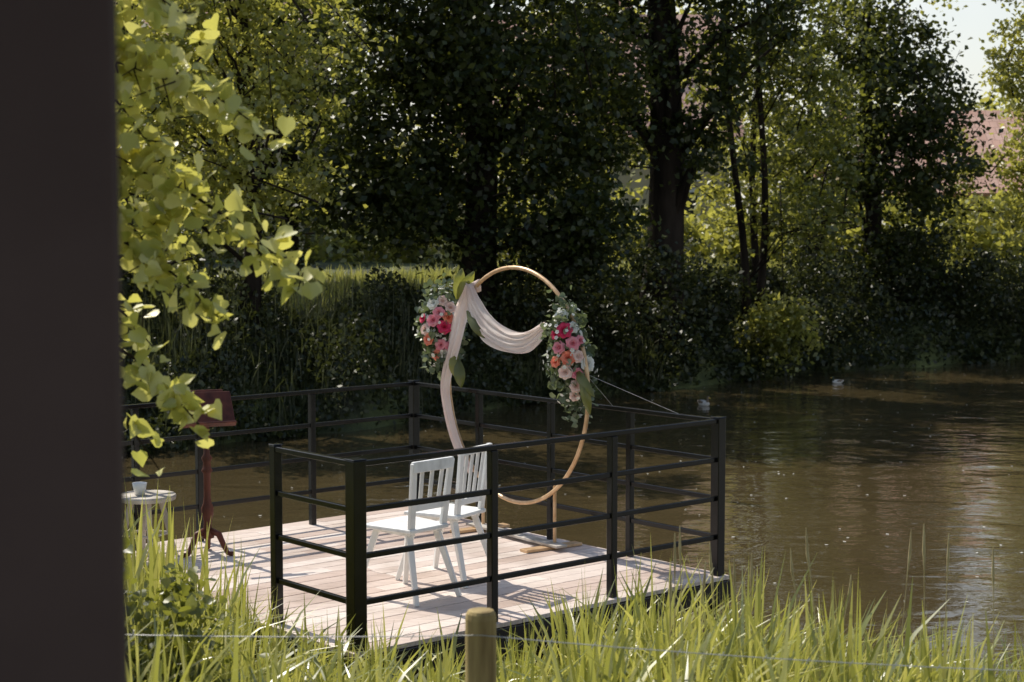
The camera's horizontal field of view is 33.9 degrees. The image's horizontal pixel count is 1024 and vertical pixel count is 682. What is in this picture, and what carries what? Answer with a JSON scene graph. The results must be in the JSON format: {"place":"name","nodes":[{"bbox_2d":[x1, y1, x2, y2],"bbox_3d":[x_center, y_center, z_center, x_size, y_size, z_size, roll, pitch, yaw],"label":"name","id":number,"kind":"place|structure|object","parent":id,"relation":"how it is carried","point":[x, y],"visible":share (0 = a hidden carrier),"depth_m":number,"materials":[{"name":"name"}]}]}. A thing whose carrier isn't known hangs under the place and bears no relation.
{"place":"outdoors","nodes":[
{"label":"outdoors","id":0,"kind":"place"},
{"bbox_2d":[465,607,496,681],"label":"fence post","id":1,"kind":"object","parent":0,"point":[480,658],"visible":1,"depth_m":5.35,"materials":[{"name":"brown wood"}]},
{"bbox_2d":[122,218,1023,449],"bbox_3d":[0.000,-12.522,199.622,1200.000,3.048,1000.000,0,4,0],"label":"ground","id":2,"kind":"structure","parent":0,"point":[701,377],"depth_m":28.33,"materials":[{"name":"brown soil"}]},
{"bbox_2d":[0,0,127,681],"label":"house wall","id":3,"kind":"structure","parent":2,"relation":"on","point":[63,609],"depth_m":2.07,"materials":[{"name":"black paint"}]},
{"bbox_2d":[125,537,268,681],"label":"garden shrub","id":4,"kind":"object","parent":2,"relation":"on","point":[190,605],"visible":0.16,"depth_m":7.04,"materials":[{"name":"green plant"}]},
{"bbox_2d":[124,480,303,654],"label":"tall reeds","id":5,"kind":"object","parent":2,"relation":"on","point":[160,560],"visible":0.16,"depth_m":9.19,"materials":[{"name":"green plant"}]},
{"bbox_2d":[116,0,325,476],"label":"linden tree","id":6,"kind":"object","parent":2,"relation":"on","point":[145,249],"visible":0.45,"depth_m":5.63,"materials":[{"name":"green plant"}]},
{"bbox_2d":[116,0,359,276],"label":"broadleaf tree","id":7,"kind":"object","parent":2,"relation":"on","point":[127,199],"visible":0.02,"depth_m":29.24,"materials":[{"name":"green plant"}]},
{"bbox_2d":[167,17,329,258],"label":"walls","id":8,"kind":"structure","parent":2,"relation":"on","point":[269,237],"depth_m":41.93,"materials":[{"name":"paint"}]},
{"bbox_2d":[116,0,312,39],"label":"roof slope","id":9,"kind":"structure","parent":8,"relation":"on","point":[207,12],"depth_m":41.34,"materials":[{"name":"tile"}]},
{"bbox_2d":[116,0,397,337],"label":"broadleaf tree","id":10,"kind":"object","parent":2,"relation":"on","point":[250,175],"visible":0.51,"depth_m":22.63,"materials":[{"name":"green plant"}]},
{"bbox_2d":[171,0,400,285],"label":"broadleaf tree","id":11,"kind":"object","parent":2,"relation":"on","point":[296,246],"visible":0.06,"depth_m":30.61,"materials":[{"name":"green plant"}]},
{"bbox_2d":[126,527,549,681],"bbox_3d":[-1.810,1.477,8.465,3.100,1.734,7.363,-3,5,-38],"label":"reed grass","id":12,"kind":"structure","parent":2,"relation":"on","point":[276,646],"depth_m":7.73,"materials":[{"name":"green plant"}]},
{"bbox_2d":[121,265,666,451],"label":"bank grass","id":13,"kind":"structure","parent":2,"relation":"on","point":[172,349],"depth_m":23.36,"materials":[{"name":"green plant"}]},
{"bbox_2d":[122,265,701,454],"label":"bank shrubs","id":14,"kind":"object","parent":2,"relation":"on","point":[502,366],"visible":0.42,"depth_m":23.35,"materials":[{"name":"green plant"}]},
{"bbox_2d":[131,506,730,678],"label":"wooden deck","id":15,"kind":"structure","parent":2,"relation":"on","point":[317,569],"depth_m":11.06,"materials":[{"name":"beige wood"}]},
{"bbox_2d":[125,490,177,555],"bbox_3d":[-2.580,1.303,11.850,0.420,0.444,0.420,0,4,0],"label":"side table","id":16,"kind":"object","parent":15,"relation":"on","point":[150,496],"visible":0.5,"depth_m":11.79,"materials":[{"name":"white wood"}]},
{"bbox_2d":[132,482,146,495],"bbox_3d":[-2.620,1.040,11.810,0.104,0.085,0.104,0,4,0],"label":"flower pot","id":17,"kind":"object","parent":16,"relation":"on","point":[139,488],"visible":1,"depth_m":11.78,"materials":[{"name":"ceramic"}]},
{"bbox_2d":[179,389,236,557],"bbox_3d":[-2.154,0.934,11.889,0.433,1.166,0.388,0,4,0],"label":"wooden lectern","id":18,"kind":"object","parent":15,"relation":"on","point":[209,397],"visible":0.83,"depth_m":11.87,"materials":[{"name":"brown wood"}]},
{"bbox_2d":[366,456,461,606],"bbox_3d":[-0.653,1.170,10.610,0.554,0.894,0.476,4,6,42],"label":"farmhouse chair","id":19,"kind":"object","parent":15,"relation":"on","point":[410,525],"visible":0.83,"depth_m":10.50,"materials":[{"name":"white paint"}]},
{"bbox_2d":[123,379,726,652],"bbox_3d":[-1.035,1.113,11.297,3.599,1.238,3.386,-4,6,-41],"label":"black metal railing","id":20,"kind":"object","parent":15,"relation":"on","point":[356,555],"visible":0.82,"depth_m":10.62,"materials":[{"name":"metal"}]},
{"bbox_2d":[395,443,491,587],"bbox_3d":[-0.422,1.127,11.110,0.554,0.906,0.476,3,5,32],"label":"farmhouse chair","id":21,"kind":"object","parent":15,"relation":"on","point":[458,510],"visible":0.61,"depth_m":10.99,"materials":[{"name":"white paint"}]},
{"bbox_2d":[440,265,677,552],"bbox_3d":[0.145,0.471,12.260,0.538,2.035,2.548,-3,5,-38],"label":"wedding hoop","id":22,"kind":"object","parent":15,"relation":"on","point":[496,335],"visible":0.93,"depth_m":12.54,"materials":[{"name":"white fabric"}]},
{"bbox_2d":[413,268,484,387],"bbox_3d":[-0.406,-0.112,13.046,0.840,0.921,0.451,3,5,38],"label":"flower bouquet","id":23,"kind":"object","parent":22,"relation":"attached to","point":[434,330],"visible":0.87,"depth_m":13.01,"materials":[{"name":"pink plant"}]},
{"bbox_2d":[538,285,598,427],"bbox_3d":[0.401,0.109,11.824,0.428,1.011,0.486,0,4,0],"label":"flower bouquet","id":24,"kind":"object","parent":22,"relation":"attached to","point":[566,342],"visible":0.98,"depth_m":11.74,"materials":[{"name":"pink plant"}]},
{"bbox_2d":[265,0,678,320],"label":"broadleaf tree","id":25,"kind":"object","parent":2,"relation":"on","point":[463,60],"visible":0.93,"depth_m":25.69,"materials":[{"name":"green plant"}]},
{"bbox_2d":[426,0,691,245],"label":"young tree","id":26,"kind":"object","parent":2,"relation":"on","point":[578,176],"visible":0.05,"depth_m":33.65,"materials":[{"name":"green plant"}]},
{"bbox_2d":[130,251,1010,323],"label":"meadow grass","id":27,"kind":"structure","parent":2,"relation":"on","point":[410,275],"depth_m":30.84,"materials":[{"name":"green plant"}]},
{"bbox_2d":[120,199,1023,384],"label":"undergrowth","id":28,"kind":"object","parent":2,"relation":"on","point":[590,304],"visible":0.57,"depth_m":27.82,"materials":[{"name":"green plant"}]},
{"bbox_2d":[458,140,726,257],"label":"walls","id":29,"kind":"structure","parent":2,"relation":"on","point":[641,184],"depth_m":46.80,"materials":[{"name":"paint"}]},
{"bbox_2d":[448,14,743,139],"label":"roof slope","id":30,"kind":"structure","parent":29,"relation":"on","point":[678,16],"depth_m":48.15,"materials":[{"name":"tile"}]},
{"bbox_2d":[498,150,700,223],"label":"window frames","id":31,"kind":"structure","parent":29,"relation":"attached to","point":[692,190],"depth_m":46.77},
{"bbox_2d":[165,0,1023,267],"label":"distant trees","id":32,"kind":"object","parent":2,"relation":"on","point":[989,236],"visible":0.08,"depth_m":41.91,"materials":[{"name":"green plant"}]},
{"bbox_2d":[515,0,823,346],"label":"old oak tree","id":33,"kind":"object","parent":2,"relation":"on","point":[675,135],"visible":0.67,"depth_m":28.33,"materials":[{"name":"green plant"}]},
{"bbox_2d":[433,532,1023,681],"bbox_3d":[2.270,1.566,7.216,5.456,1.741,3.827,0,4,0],"label":"reed grass","id":34,"kind":"structure","parent":2,"relation":"on","point":[753,649],"depth_m":7.03,"materials":[{"name":"green plant"}]},
{"bbox_2d":[729,287,840,377],"bbox_3d":[4.638,-0.119,30.155,1.989,1.733,1.752,-3,5,-38],"label":"waterside bush","id":35,"kind":"object","parent":2,"relation":"on","point":[769,331],"visible":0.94,"depth_m":29.96,"materials":[{"name":"green plant"}]},
{"bbox_2d":[681,0,891,329],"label":"young tree","id":36,"kind":"object","parent":2,"relation":"on","point":[806,75],"visible":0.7,"depth_m":30.27,"materials":[{"name":"green plant"}]},
{"bbox_2d":[681,0,899,269],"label":"young tree","id":37,"kind":"object","parent":2,"relation":"on","point":[708,194],"visible":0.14,"depth_m":37.70,"materials":[{"name":"green plant"}]},
{"bbox_2d":[669,524,994,680],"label":"seed stalks","id":38,"kind":"object","parent":2,"relation":"on","point":[792,571],"visible":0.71,"depth_m":7.30,"materials":[{"name":"green plant"}]},
{"bbox_2d":[684,240,1023,385],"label":"bank shrubs","id":39,"kind":"object","parent":2,"relation":"on","point":[954,335],"visible":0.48,"depth_m":32.33,"materials":[{"name":"green plant"}]},
{"bbox_2d":[758,0,1016,295],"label":"broadleaf tree","id":40,"kind":"object","parent":2,"relation":"on","point":[884,74],"visible":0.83,"depth_m":33.43,"materials":[{"name":"green plant"}]},
{"bbox_2d":[828,170,1023,257],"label":"walls","id":41,"kind":"structure","parent":2,"relation":"on","point":[981,218],"depth_m":45.88,"materials":[{"name":"paint"}]},
{"bbox_2d":[839,110,1023,195],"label":"roof slope","id":42,"kind":"structure","parent":41,"relation":"on","point":[997,141],"depth_m":46.99,"materials":[{"name":"tile"}]},
{"bbox_2d":[889,196,1021,242],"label":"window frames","id":43,"kind":"structure","parent":41,"relation":"attached to","point":[987,197],"depth_m":45.83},
{"bbox_2d":[862,0,1023,254],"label":"broadleaf tree","id":44,"kind":"object","parent":2,"relation":"on","point":[1007,83],"visible":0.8,"depth_m":35.60,"materials":[{"name":"green plant"}]},
{"bbox_2d":[124,357,1023,681],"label":"pond water","id":45,"kind":"structure","parent":0,"point":[940,447],"depth_m":18.29,"materials":[{"name":"brown liquid"}]},
{"bbox_2d":[258,369,1022,601],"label":"floating petals","id":46,"kind":"object","parent":45,"relation":"on","point":[778,473],"visible":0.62,"depth_m":17.41,"materials":[{"name":"plant"}]},
{"bbox_2d":[697,396,710,405],"bbox_3d":[2.944,0.928,25.734,0.135,0.188,0.334,-2,5,-30],"label":"duck","id":47,"kind":"object","parent":45,"relation":"on","point":[703,402],"visible":0.98,"depth_m":25.66},
{"bbox_2d":[831,376,843,383],"bbox_3d":[5.644,0.686,29.130,0.267,0.150,0.108,-2,5,-20],"label":"duck","id":48,"kind":"object","parent":45,"relation":"on","point":[837,381],"visible":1,"depth_m":29.09},
{"bbox_2d":[127,632,1023,672],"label":"fence wire","id":49,"kind":"object","parent":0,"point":[576,643],"visible":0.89,"depth_m":5.31,"materials":[{"name":"grey metal"}]},
{"bbox_2d":[498,142,697,225],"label":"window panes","id":50,"kind":"object","parent":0,"point":[690,200],"visible":0.03,"depth_m":46.76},
{"bbox_2d":[329,0,1023,217],"label":"sky","id":51,"kind":"structure","parent":0,"point":[974,21],"materials":[{"name":"white"}]},
{"bbox_2d":[893,200,1016,235],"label":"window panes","id":52,"kind":"object","parent":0,"point":[1012,226],"visible":0.02,"depth_m":45.81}
]}

